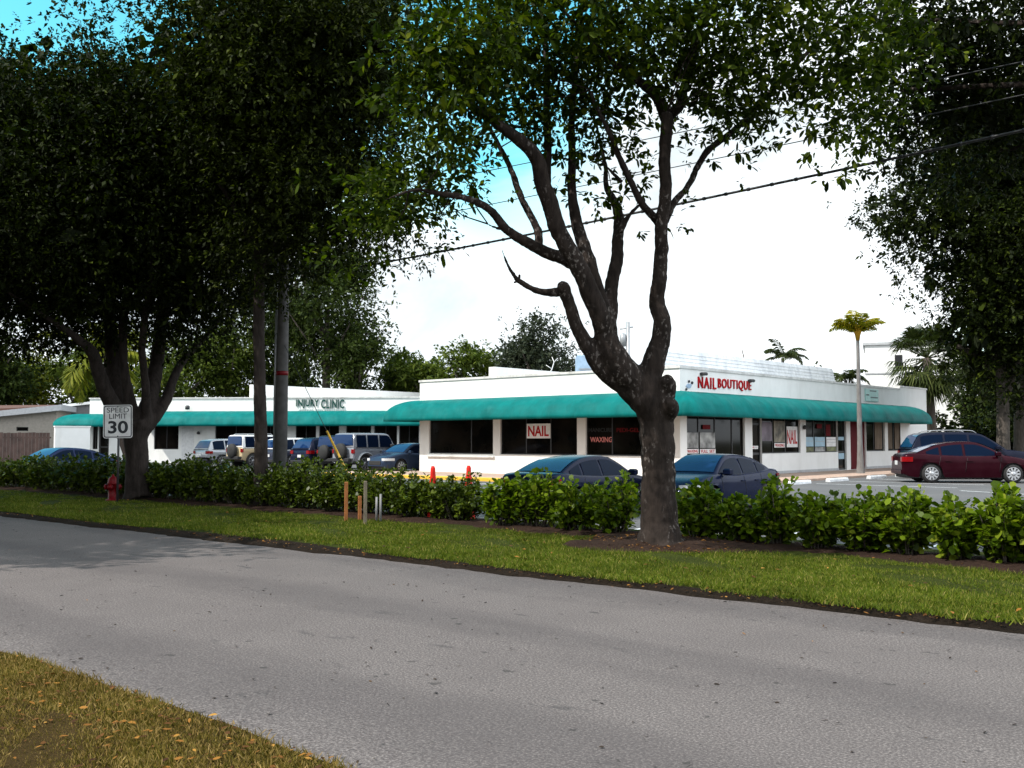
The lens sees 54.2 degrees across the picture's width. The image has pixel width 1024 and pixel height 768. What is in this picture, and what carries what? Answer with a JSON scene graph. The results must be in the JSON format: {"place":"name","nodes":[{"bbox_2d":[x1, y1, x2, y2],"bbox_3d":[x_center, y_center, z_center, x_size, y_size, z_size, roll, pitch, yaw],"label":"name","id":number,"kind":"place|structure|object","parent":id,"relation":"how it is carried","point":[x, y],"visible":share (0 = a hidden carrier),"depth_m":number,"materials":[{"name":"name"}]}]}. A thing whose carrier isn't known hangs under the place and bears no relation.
{"place":"outdoors","nodes":[
{"label":"outdoors","id":0,"kind":"place"},
{"bbox_2d":[0,650,357,767],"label":"lawn","id":1,"kind":"structure","parent":0,"point":[32,759],"depth_m":5.30,"materials":[{"name":"green plant"}]},
{"bbox_2d":[0,651,336,767],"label":"fallen leaves","id":2,"kind":"object","parent":1,"relation":"on","point":[175,735],"visible":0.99,"depth_m":5.47,"materials":[{"name":"brown plant"}]},
{"bbox_2d":[0,516,1023,767],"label":"road","id":3,"kind":"structure","parent":0,"point":[514,684],"depth_m":7.40,"materials":[{"name":"grey asphalt"}]},
{"bbox_2d":[0,525,1015,766],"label":"road debris","id":4,"kind":"object","parent":3,"relation":"on","point":[497,633],"visible":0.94,"depth_m":7.54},
{"bbox_2d":[0,490,1023,624],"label":"verge","id":5,"kind":"structure","parent":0,"point":[938,581],"depth_m":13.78,"materials":[{"name":"green plant"}]},
{"bbox_2d":[103,474,121,500],"bbox_3d":[-10.302,2.671,25.793,0.399,0.690,0.388,-3,-4,41],"label":"fire hydrant","id":6,"kind":"object","parent":5,"relation":"on","point":[111,483],"visible":0.86,"depth_m":25.70,"materials":[{"name":"red metal"}]},
{"bbox_2d":[103,405,132,501],"bbox_3d":[-9.932,1.816,25.171,0.730,2.590,0.088,0,-3,-7],"label":"speed limit sign","id":7,"kind":"object","parent":5,"relation":"on","point":[118,422],"visible":0.99,"depth_m":25.18,"materials":[{"name":"metal"}]},
{"bbox_2d":[0,3,334,499],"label":"tree","id":8,"kind":"object","parent":5,"relation":"on","point":[106,216],"visible":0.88,"depth_m":24.21,"materials":[{"name":"green plant"}]},
{"bbox_2d":[0,512,1023,633],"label":"soil strip","id":9,"kind":"object","parent":5,"relation":"on","point":[1013,627],"visible":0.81,"depth_m":11.72,"materials":[{"name":"brown soil"}]},
{"bbox_2d":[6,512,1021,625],"bbox_3d":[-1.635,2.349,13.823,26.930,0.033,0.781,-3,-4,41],"label":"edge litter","id":10,"kind":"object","parent":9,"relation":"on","point":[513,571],"visible":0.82,"depth_m":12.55,"materials":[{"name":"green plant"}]},
{"bbox_2d":[0,485,1023,574],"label":"mulch bed","id":11,"kind":"object","parent":5,"relation":"on","point":[965,562],"visible":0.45,"depth_m":17.11,"materials":[{"name":"brown soil"}]},
{"bbox_2d":[0,451,484,519],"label":"hedge","id":12,"kind":"object","parent":11,"relation":"on","point":[193,479],"visible":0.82,"depth_m":22.89,"materials":[{"name":"green plant"}]},
{"bbox_2d":[26,0,482,505],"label":"tree","id":13,"kind":"object","parent":11,"relation":"on","point":[280,83],"visible":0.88,"depth_m":21.47,"materials":[{"name":"green plant"}]},
{"bbox_2d":[406,61,1023,186],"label":"power line","id":14,"kind":"object","parent":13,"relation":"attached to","point":[777,112],"visible":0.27,"depth_m":17.19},
{"bbox_2d":[414,94,1023,219],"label":"power line","id":15,"kind":"object","parent":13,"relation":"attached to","point":[788,143],"visible":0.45,"depth_m":17.26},
{"bbox_2d":[479,470,530,525],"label":"shrub","id":16,"kind":"object","parent":11,"relation":"on","point":[496,507],"visible":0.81,"depth_m":17.97,"materials":[{"name":"green plant"}]},
{"bbox_2d":[501,467,566,526],"bbox_3d":[0.494,2.060,17.884,1.552,1.163,1.045,-3,-4,41],"label":"shrub","id":17,"kind":"object","parent":11,"relation":"on","point":[538,491],"visible":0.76,"depth_m":17.70,"materials":[{"name":"green plant"}]},
{"bbox_2d":[544,474,608,530],"bbox_3d":[1.109,2.090,17.268,1.208,1.032,1.130,-3,-4,41],"label":"shrub","id":18,"kind":"object","parent":11,"relation":"on","point":[568,511],"visible":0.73,"depth_m":17.04,"materials":[{"name":"green plant"}]},
{"bbox_2d":[582,469,640,533],"bbox_3d":[1.659,1.998,16.686,1.057,1.149,1.142,-1,-3,20],"label":"shrub","id":19,"kind":"object","parent":11,"relation":"on","point":[614,509],"visible":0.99,"depth_m":16.48,"materials":[{"name":"green plant"}]},
{"bbox_2d":[675,477,723,537],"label":"shrub","id":20,"kind":"object","parent":11,"relation":"on","point":[695,503],"visible":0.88,"depth_m":15.39,"materials":[{"name":"green plant"}]},
{"bbox_2d":[702,491,763,542],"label":"shrub","id":21,"kind":"object","parent":11,"relation":"on","point":[733,515],"visible":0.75,"depth_m":15.07,"materials":[{"name":"green plant"}]},
{"bbox_2d":[753,473,804,543],"bbox_3d":[3.980,1.900,14.898,0.774,1.143,0.952,-1,-3,14],"label":"shrub","id":22,"kind":"object","parent":11,"relation":"on","point":[774,515],"visible":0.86,"depth_m":14.70,"materials":[{"name":"green plant"}]},
{"bbox_2d":[785,490,843,548],"bbox_3d":[4.396,1.973,14.271,1.114,0.930,0.898,2,-4,-34],"label":"shrub","id":23,"kind":"object","parent":11,"relation":"on","point":[813,523],"visible":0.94,"depth_m":14.11,"materials":[{"name":"green plant"}]},
{"bbox_2d":[830,484,895,551],"bbox_3d":[4.899,1.905,13.913,0.954,1.026,1.082,-3,-4,41],"label":"shrub","id":24,"kind":"object","parent":11,"relation":"on","point":[857,521],"visible":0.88,"depth_m":13.72,"materials":[{"name":"green plant"}]},
{"bbox_2d":[877,484,934,554],"bbox_3d":[5.358,1.878,13.543,0.834,1.036,0.975,-1,-3,11],"label":"shrub","id":25,"kind":"object","parent":11,"relation":"on","point":[907,522],"visible":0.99,"depth_m":13.38,"materials":[{"name":"green plant"}]},
{"bbox_2d":[922,490,984,559],"bbox_3d":[5.791,1.881,13.072,0.843,0.981,1.125,-3,-4,41],"label":"shrub","id":26,"kind":"object","parent":11,"relation":"on","point":[951,524],"visible":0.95,"depth_m":12.81,"materials":[{"name":"green plant"}]},
{"bbox_2d":[968,480,1023,562],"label":"shrub","id":27,"kind":"object","parent":11,"relation":"on","point":[999,526],"visible":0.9,"depth_m":12.53,"materials":[{"name":"green plant"}]},
{"bbox_2d":[293,0,974,545],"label":"tree","id":28,"kind":"object","parent":5,"relation":"on","point":[645,390],"visible":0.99,"depth_m":14.31,"materials":[{"name":"green plant"}]},
{"bbox_2d":[563,533,774,553],"bbox_3d":[2.285,2.358,14.839,3.404,0.194,2.863,-3,-4,41],"label":"mulch mound","id":29,"kind":"object","parent":5,"relation":"on","point":[692,544],"visible":0.54,"depth_m":14.30,"materials":[{"name":"brown soil"}]},
{"bbox_2d":[0,0,1023,404],"label":"sky","id":30,"kind":"structure","parent":0,"point":[757,266],"materials":[{"name":"white"}]},
{"bbox_2d":[10,463,1023,551],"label":"parking lot","id":31,"kind":"structure","parent":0,"point":[961,489],"depth_m":34.16,"materials":[{"name":"grey asphalt"}]},
{"bbox_2d":[0,432,50,463],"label":"fence","id":32,"kind":"object","parent":31,"relation":"on","point":[29,443],"visible":0.57,"depth_m":61.34,"materials":[{"name":"brown wood"}]},
{"bbox_2d":[0,302,54,404],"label":"tree","id":33,"kind":"object","parent":31,"relation":"on","point":[11,389],"visible":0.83,"depth_m":88.19,"materials":[{"name":"green plant"}]},
{"bbox_2d":[0,405,76,461],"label":"house","id":34,"kind":"structure","parent":31,"relation":"on","point":[28,418],"depth_m":73.53,"materials":[{"name":"beige paint"}]},
{"bbox_2d":[23,447,113,464],"bbox_3d":[-18.500,3.327,40.882,2.160,1.468,4.690,-2,-4,33],"label":"parked car","id":35,"kind":"object","parent":31,"relation":"on","point":[58,452],"visible":0.16,"depth_m":40.61,"materials":[{"name":"paint"}]},
{"bbox_2d":[41,346,99,404],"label":"tree","id":36,"kind":"object","parent":31,"relation":"on","point":[56,373],"visible":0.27,"depth_m":90.94,"materials":[{"name":"green plant"}]},
{"bbox_2d":[53,426,90,449],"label":"screen wall","id":37,"kind":"structure","parent":31,"relation":"on","point":[72,436],"depth_m":68.14,"materials":[{"name":"white paint"}]},
{"bbox_2d":[64,402,89,413],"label":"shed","id":38,"kind":"structure","parent":31,"relation":"on","point":[84,408],"depth_m":79.69,"materials":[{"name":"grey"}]},
{"bbox_2d":[40,324,169,456],"bbox_3d":[-23.518,0.884,58.157,6.495,8.340,6.855,-3,-4,41],"label":"palm tree","id":39,"kind":"object","parent":31,"relation":"on","point":[133,357],"visible":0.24,"depth_m":57.65,"materials":[{"name":"green plant"}]},
{"bbox_2d":[129,337,223,397],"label":"tree","id":40,"kind":"object","parent":31,"relation":"on","point":[186,388],"visible":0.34,"depth_m":87.33,"materials":[{"name":"green plant"}]},
{"bbox_2d":[193,439,244,466],"bbox_3d":[-17.245,4.237,61.834,2.009,1.695,4.604,-3,-4,41],"label":"parked car","id":41,"kind":"object","parent":31,"relation":"on","point":[205,449],"visible":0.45,"depth_m":60.18,"materials":[{"name":"paint"}]},
{"bbox_2d":[178,312,274,396],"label":"tree","id":42,"kind":"object","parent":31,"relation":"on","point":[231,380],"visible":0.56,"depth_m":90.55,"materials":[{"name":"green plant"}]},
{"bbox_2d":[53,385,419,462],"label":"clinic building","id":43,"kind":"structure","parent":31,"relation":"on","point":[184,425],"depth_m":69.76,"materials":[{"name":"white paint"}]},
{"bbox_2d":[99,427,108,454],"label":"door","id":44,"kind":"structure","parent":43,"relation":"in","point":[103,442],"depth_m":70.89,"materials":[{"name":"black glass"}]},
{"bbox_2d":[154,426,178,448],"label":"window","id":45,"kind":"structure","parent":43,"relation":"in","point":[166,437],"depth_m":70.50,"materials":[{"name":"black glass"}]},
{"bbox_2d":[181,428,193,459],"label":"door","id":46,"kind":"structure","parent":43,"relation":"in","point":[187,433],"depth_m":70.19,"materials":[{"name":"white metal"}]},
{"bbox_2d":[216,426,253,438],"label":"window","id":47,"kind":"structure","parent":43,"relation":"in","point":[222,432],"depth_m":70.09,"materials":[{"name":"black glass"}]},
{"bbox_2d":[296,426,315,437],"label":"window","id":48,"kind":"structure","parent":43,"relation":"in","point":[301,431],"depth_m":69.59,"materials":[{"name":"black glass"}]},
{"bbox_2d":[296,399,345,410],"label":"clinic sign","id":49,"kind":"object","parent":43,"relation":"attached to","point":[305,401],"visible":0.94,"depth_m":69.40,"materials":[{"name":"plastic"}]},
{"bbox_2d":[319,426,338,436],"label":"window","id":50,"kind":"structure","parent":43,"relation":"in","point":[332,430],"depth_m":69.46,"materials":[{"name":"black glass"}]},
{"bbox_2d":[346,426,370,432],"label":"window","id":51,"kind":"structure","parent":43,"relation":"in","point":[350,429],"depth_m":69.27,"materials":[{"name":"black glass"}]},
{"bbox_2d":[374,426,396,444],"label":"window","id":52,"kind":"structure","parent":43,"relation":"in","point":[391,431],"depth_m":69.07,"materials":[{"name":"black glass"}]},
{"bbox_2d":[399,426,418,443],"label":"window","id":53,"kind":"structure","parent":43,"relation":"in","point":[407,434],"depth_m":68.91,"materials":[{"name":"black glass"}]},
{"bbox_2d":[224,434,272,467],"bbox_3d":[-14.759,3.942,59.272,2.160,1.997,4.500,-3,-4,41],"label":"parked car","id":54,"kind":"object","parent":31,"relation":"on","point":[240,450],"visible":0.44,"depth_m":57.61,"materials":[{"name":"paint"}]},
{"bbox_2d":[272,175,289,503],"bbox_3d":[-5.905,-2.113,25.759,0.338,10.501,0.330,-3,-4,41],"label":"utility pole","id":55,"kind":"object","parent":31,"relation":"on","point":[280,417],"visible":0.52,"depth_m":25.53,"materials":[{"name":"grey wood"}]},
{"bbox_2d":[268,438,301,467],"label":"parked car","id":56,"kind":"object","parent":31,"relation":"on","point":[291,442],"visible":0.16,"depth_m":56.73,"materials":[{"name":"paint"}]},
{"bbox_2d":[235,283,334,396],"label":"tree","id":57,"kind":"object","parent":31,"relation":"on","point":[294,381],"visible":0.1,"depth_m":94.14,"materials":[{"name":"green plant"}]},
{"bbox_2d":[236,236,401,388],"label":"tree","id":58,"kind":"object","parent":31,"relation":"on","point":[311,338],"visible":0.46,"depth_m":87.30,"materials":[{"name":"green plant"}]},
{"bbox_2d":[290,437,355,469],"bbox_3d":[-10.004,3.886,56.224,2.095,1.768,4.802,-3,-4,41],"label":"parked car","id":59,"kind":"object","parent":31,"relation":"on","point":[305,447],"visible":0.23,"depth_m":54.42,"materials":[{"name":"paint"}]},
{"bbox_2d":[315,435,334,469],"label":"parked car","id":60,"kind":"object","parent":31,"relation":"on","point":[324,450],"visible":0.2,"depth_m":52.52,"materials":[{"name":"paint"}]},
{"bbox_2d":[315,306,402,390],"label":"tree","id":61,"kind":"object","parent":31,"relation":"on","point":[350,355],"visible":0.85,"depth_m":84.78,"materials":[{"name":"green plant"}]},
{"bbox_2d":[330,433,394,469],"bbox_3d":[-7.265,3.562,52.380,2.225,1.985,4.635,-3,-4,41],"label":"parked car","id":62,"kind":"object","parent":31,"relation":"on","point":[356,447],"visible":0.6,"depth_m":50.85,"materials":[{"name":"paint"}]},
{"bbox_2d":[367,443,419,470],"bbox_3d":[-5.184,3.733,50.814,2.160,1.468,4.690,-3,-4,41],"label":"parked car","id":63,"kind":"object","parent":31,"relation":"on","point":[397,456],"visible":0.55,"depth_m":49.50,"materials":[{"name":"paint"}]},
{"bbox_2d":[373,346,424,391],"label":"tree","id":64,"kind":"object","parent":31,"relation":"on","point":[389,382],"visible":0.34,"depth_m":91.37,"materials":[{"name":"green plant"}]},
{"bbox_2d":[324,472,500,481],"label":"yellow kerb","id":65,"kind":"structure","parent":31,"relation":"on","point":[479,478],"depth_m":41.66,"materials":[{"name":"paint"}]},
{"bbox_2d":[386,350,451,392],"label":"tree","id":66,"kind":"object","parent":31,"relation":"on","point":[413,372],"visible":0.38,"depth_m":86.79,"materials":[{"name":"green plant"}]},
{"bbox_2d":[422,334,501,379],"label":"tree","id":67,"kind":"object","parent":31,"relation":"on","point":[475,360],"visible":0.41,"depth_m":82.85,"materials":[{"name":"green plant"}]},
{"bbox_2d":[492,306,588,371],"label":"tree","id":68,"kind":"object","parent":31,"relation":"on","point":[532,352],"visible":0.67,"depth_m":79.40,"materials":[{"name":"green plant"}]},
{"bbox_2d":[502,455,641,509],"bbox_3d":[1.737,2.441,24.589,2.063,1.402,4.479,-3,-4,41],"label":"parked car","id":69,"kind":"object","parent":31,"relation":"on","point":[586,469],"visible":0.35,"depth_m":23.71,"materials":[{"name":"paint"}]},
{"bbox_2d":[349,468,895,482],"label":"walkway","id":70,"kind":"structure","parent":31,"relation":"on","point":[818,476],"depth_m":44.19,"materials":[{"name":"concrete"}]},
{"bbox_2d":[383,348,931,475],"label":"shop building","id":71,"kind":"structure","parent":31,"relation":"on","point":[477,424],"depth_m":45.18,"materials":[{"name":"white paint"}]},
{"bbox_2d":[430,420,492,453],"bbox_3d":[-2.362,2.291,47.167,4.200,1.992,0.070,-3,-4,41],"label":"window","id":72,"kind":"structure","parent":71,"relation":"in","point":[446,436],"depth_m":47.15,"materials":[{"name":"black glass"}]},
{"bbox_2d":[527,423,550,437],"bbox_3d":[1.167,2.066,43.974,1.346,0.644,0.045,-3,-4,41],"label":"window sign","id":73,"kind":"object","parent":71,"relation":"attached to","point":[538,430],"visible":1,"depth_m":43.94,"materials":[{"name":"white paper"}]},
{"bbox_2d":[501,418,576,454],"bbox_3d":[1.191,2.115,44.034,4.402,1.992,0.070,-3,-4,41],"label":"window","id":74,"kind":"structure","parent":71,"relation":"in","point":[514,440],"depth_m":43.97,"materials":[{"name":"black glass"}]},
{"bbox_2d":[575,355,591,370],"bbox_3d":[3.606,-0.362,45.682,1.350,1.831,1.220,0,-3,0],"label":"rooftop unit","id":75,"kind":"object","parent":71,"relation":"on","point":[581,363],"visible":0.1,"depth_m":45.12,"materials":[{"name":"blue metal"}]},
{"bbox_2d":[589,428,638,441],"bbox_3d":[4.204,2.108,41.356,2.579,0.596,0.004,-3,-4,41],"label":"window lettering","id":76,"kind":"object","parent":71,"relation":"attached to","point":[598,430],"depth_m":41.60},
{"bbox_2d":[587,417,640,455],"bbox_3d":[4.583,1.948,41.042,3.730,1.992,0.070,-3,-4,41],"label":"window","id":77,"kind":"structure","parent":71,"relation":"in","point":[627,443],"depth_m":41.32,"materials":[{"name":"black glass"}]},
{"bbox_2d":[687,432,697,447],"bbox_3d":[7.190,2.245,39.910,0.015,0.617,0.909,-3,-4,41],"label":"photo poster","id":78,"kind":"object","parent":71,"relation":"attached to","point":[692,440],"visible":1,"depth_m":39.91,"materials":[{"name":"grey paper"}]},
{"bbox_2d":[700,432,714,447],"bbox_3d":[7.971,2.294,40.792,0.015,0.630,1.187,-3,-4,41],"label":"photo poster","id":79,"kind":"object","parent":71,"relation":"attached to","point":[707,440],"visible":1,"depth_m":40.77,"materials":[{"name":"grey paper"}]},
{"bbox_2d":[687,416,742,455],"bbox_3d":[8.368,2.393,41.309,0.070,2.852,4.686,-3,-4,41],"label":"window","id":80,"kind":"structure","parent":71,"relation":"in","point":[728,431],"depth_m":41.79,"materials":[{"name":"black glass"}]},
{"bbox_2d":[698,372,754,390],"bbox_3d":[9.010,-0.072,41.819,0.220,0.644,4.414,-3,-4,41],"label":"shop sign","id":81,"kind":"object","parent":71,"relation":"attached to","point":[748,382],"visible":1,"depth_m":41.67,"materials":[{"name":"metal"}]},
{"bbox_2d":[752,418,759,461],"bbox_3d":[10.653,2.538,43.891,0.070,2.852,0.862,-3,-4,41],"label":"door","id":82,"kind":"structure","parent":71,"relation":"in","point":[755,421],"depth_m":44.01,"materials":[{"name":"black glass"}]},
{"bbox_2d":[762,422,771,440],"bbox_3d":[11.361,2.121,44.645,0.015,0.847,1.014,-3,-4,41],"label":"photo poster","id":83,"kind":"object","parent":71,"relation":"attached to","point":[766,431],"visible":1,"depth_m":44.67,"materials":[{"name":"grey paper"}]},
{"bbox_2d":[773,421,784,441],"bbox_3d":[12.178,2.164,45.568,0.015,0.955,1.066,-3,-4,41],"label":"photo poster","id":84,"kind":"object","parent":71,"relation":"attached to","point":[779,431],"visible":1,"depth_m":45.57,"materials":[{"name":"grey paper"}]},
{"bbox_2d":[762,418,798,452],"bbox_3d":[12.201,2.182,45.666,0.070,1.942,3.800,-3,-4,41],"label":"window","id":85,"kind":"structure","parent":71,"relation":"in","point":[767,446],"depth_m":45.72,"materials":[{"name":"glass"}]},
{"bbox_2d":[786,426,797,446],"bbox_3d":[13.031,2.458,46.515,0.021,0.960,1.101,-3,-4,41],"label":"window banner","id":86,"kind":"object","parent":71,"relation":"attached to","point":[792,436],"depth_m":46.49,"materials":[{"name":"white paper"}]},
{"bbox_2d":[806,420,835,452],"bbox_3d":[15.051,2.362,48.886,0.070,1.942,3.621,-3,-4,41],"label":"window","id":87,"kind":"structure","parent":71,"relation":"in","point":[812,430],"depth_m":48.83,"materials":[{"name":"black glass"}]},
{"bbox_2d":[838,421,844,469],"bbox_3d":[16.595,2.914,50.605,0.070,2.852,1.027,-3,-4,41],"label":"door","id":88,"kind":"structure","parent":71,"relation":"in","point":[841,428],"depth_m":50.73,"materials":[{"name":"black glass"}]},
{"bbox_2d":[850,421,864,468],"bbox_3d":[17.929,2.999,52.114,0.070,2.852,1.993,-3,-4,41],"label":"door","id":89,"kind":"structure","parent":71,"relation":"in","point":[853,425],"depth_m":51.92,"materials":[{"name":"red paint"}]},
{"bbox_2d":[865,388,878,401],"bbox_3d":[19.244,0.605,53.495,0.064,0.665,1.734,-3,-4,41],"label":"sign board","id":90,"kind":"object","parent":71,"relation":"attached to","point":[871,395],"visible":1,"depth_m":53.42,"materials":[{"name":"plastic"}]},
{"bbox_2d":[866,422,883,450],"bbox_3d":[19.472,2.642,53.883,0.070,1.942,2.571,-3,-4,41],"label":"window","id":91,"kind":"structure","parent":71,"relation":"in","point":[870,435],"depth_m":53.62,"materials":[{"name":"black glass"}]},
{"bbox_2d":[640,453,778,502],"bbox_3d":[4.980,2.438,25.016,2.063,1.402,4.479,-3,-4,41],"label":"parked car","id":92,"kind":"object","parent":31,"relation":"on","point":[730,474],"visible":0.52,"depth_m":24.43,"materials":[{"name":"paint"}]},
{"bbox_2d":[763,338,808,364],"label":"palm tree","id":93,"kind":"object","parent":31,"relation":"on","point":[788,355],"visible":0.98,"depth_m":77.84,"materials":[{"name":"green plant"}]},
{"bbox_2d":[833,369,869,384],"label":"palm tree","id":94,"kind":"object","parent":31,"relation":"on","point":[850,377],"visible":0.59,"depth_m":73.64,"materials":[{"name":"green plant"}]},
{"bbox_2d":[829,310,885,472],"bbox_3d":[16.024,0.326,46.002,2.573,7.743,1.871,0,-3,-1],"label":"palm tree","id":95,"kind":"object","parent":31,"relation":"on","point":[850,324],"visible":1,"depth_m":45.97,"materials":[{"name":"green plant"}]},
{"bbox_2d":[863,341,962,431],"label":"background building","id":96,"kind":"structure","parent":31,"relation":"on","point":[877,356],"depth_m":83.65,"materials":[{"name":"white paint"}]},
{"bbox_2d":[826,81,1023,449],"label":"tree","id":97,"kind":"object","parent":31,"relation":"on","point":[986,266],"visible":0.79,"depth_m":48.50,"materials":[{"name":"green plant"}]},
{"bbox_2d":[882,322,969,431],"bbox_3d":[25.834,0.664,62.192,5.864,8.950,5.636,-3,-4,41],"label":"palm tree","id":98,"kind":"object","parent":31,"relation":"on","point":[909,339],"visible":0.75,"depth_m":61.31,"materials":[{"name":"green plant"}]},
{"bbox_2d":[830,0,1023,217],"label":"tree","id":99,"kind":"object","parent":31,"relation":"on","point":[964,28],"visible":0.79,"depth_m":17.58,"materials":[{"name":"green plant"}]},
{"bbox_2d":[891,441,1023,482],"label":"parked car","id":100,"kind":"object","parent":31,"relation":"on","point":[932,463],"visible":0.98,"depth_m":37.68,"materials":[{"name":"paint"}]},
{"bbox_2d":[897,430,1023,478],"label":"parked car","id":101,"kind":"object","parent":31,"relation":"on","point":[914,440],"visible":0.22,"depth_m":41.55,"materials":[{"name":"paint"}]},
{"bbox_2d":[936,400,1013,449],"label":"undergrowth","id":102,"kind":"object","parent":31,"relation":"on","point":[974,425],"visible":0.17,"depth_m":65.50,"materials":[{"name":"green plant"}]},
{"bbox_2d":[937,357,1015,431],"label":"tree","id":103,"kind":"object","parent":31,"relation":"on","point":[967,408],"visible":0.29,"depth_m":75.05,"materials":[{"name":"green plant"}]},
{"bbox_2d":[933,45,1023,450],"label":"tree","id":104,"kind":"object","parent":31,"relation":"on","point":[1018,443],"visible":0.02,"depth_m":51.72,"materials":[{"name":"green plant"}]},
{"bbox_2d":[620,322,632,354],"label":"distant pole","id":105,"kind":"object","parent":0,"point":[624,339],"visible":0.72,"depth_m":75.18,"materials":[{"name":"metal"}]},
{"bbox_2d":[303,128,1023,276],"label":"power line","id":106,"kind":"object","parent":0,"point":[930,150],"visible":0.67,"depth_m":17.28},
{"label":"ground","id":107,"kind":"structure","parent":0,"visible":0},
{"bbox_2d":[8,342,74,404],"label":"tree","id":108,"kind":"object","parent":107,"relation":"on","point":[40,398],"visible":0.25,"depth_m":94.62,"materials":[{"name":"green plant"}]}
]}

